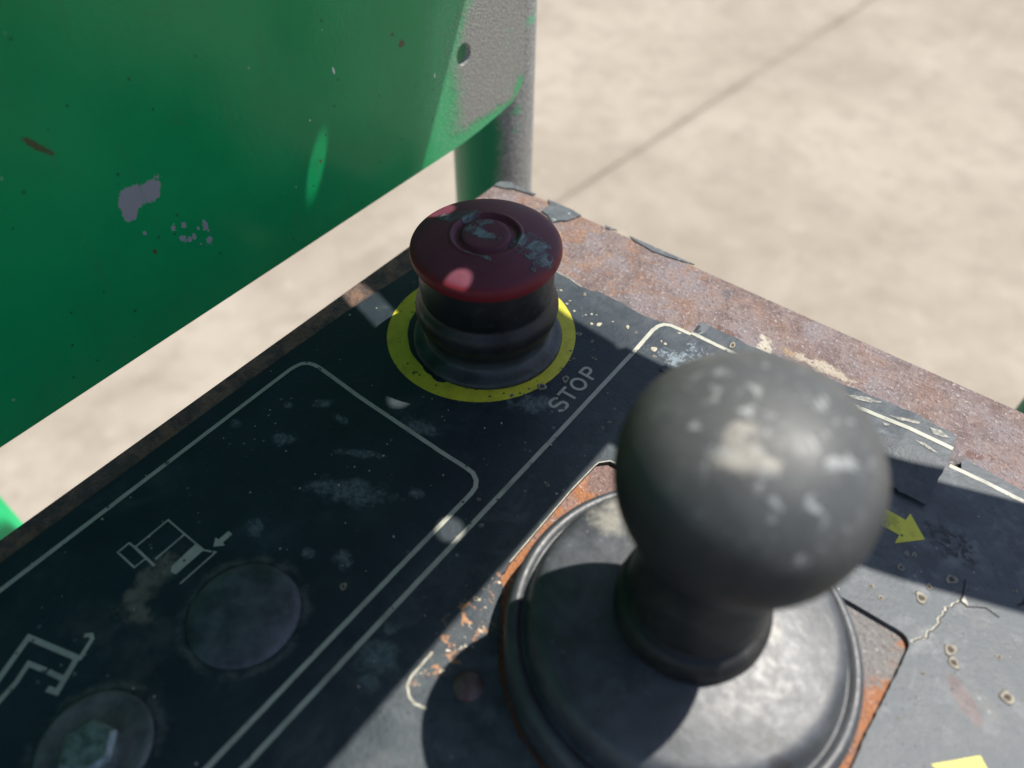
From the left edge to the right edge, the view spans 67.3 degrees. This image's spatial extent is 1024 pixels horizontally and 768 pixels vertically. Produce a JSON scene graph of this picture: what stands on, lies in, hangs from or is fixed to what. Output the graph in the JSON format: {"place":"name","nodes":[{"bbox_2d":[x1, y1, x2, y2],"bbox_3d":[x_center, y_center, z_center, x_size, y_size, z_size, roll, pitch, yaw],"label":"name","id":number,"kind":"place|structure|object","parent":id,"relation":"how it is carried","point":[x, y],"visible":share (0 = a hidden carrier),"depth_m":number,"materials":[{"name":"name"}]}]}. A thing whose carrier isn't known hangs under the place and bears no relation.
{"place":"outdoors","nodes":[
{"label":"outdoors","id":0,"kind":"place"},
{"bbox_2d":[0,0,1023,523],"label":"ground","id":1,"kind":"structure","parent":0,"point":[852,168],"depth_m":2.23,"materials":[{"name":"concrete"}]},
{"bbox_2d":[0,497,22,539],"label":"rail post","id":2,"kind":"object","parent":1,"relation":"on","point":[10,521],"visible":0.07,"depth_m":0.39,"materials":[{"name":"green metal"}]},
{"bbox_2d":[0,0,536,446],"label":"guard rail","id":3,"kind":"object","parent":1,"relation":"on","point":[168,168],"visible":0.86,"depth_m":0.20,"materials":[{"name":"green metal"}]},
{"bbox_2d":[0,181,1023,767],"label":"control box","id":4,"kind":"object","parent":3,"relation":"attached to","point":[308,543],"visible":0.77,"depth_m":0.18,"materials":[{"name":"metal"}]},
{"bbox_2d":[409,199,562,389],"bbox_3d":[-0.007,-0.027,0.215,0.044,0.037,0.044,30,54,24],"label":"emergency stop button","id":5,"kind":"object","parent":4,"relation":"attached to","point":[487,303],"visible":1,"depth_m":0.20,"materials":[{"name":"plastic"}]},
{"bbox_2d":[504,350,890,767],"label":"joystick","id":6,"kind":"object","parent":4,"relation":"on","point":[675,599],"visible":1,"depth_m":0.13,"materials":[{"name":"rubber"}]},
{"bbox_2d":[1015,398,1023,412],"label":"rail post","id":7,"kind":"object","parent":1,"relation":"on","point":[1020,407],"depth_m":0.33,"materials":[{"name":"metal"}]}
]}

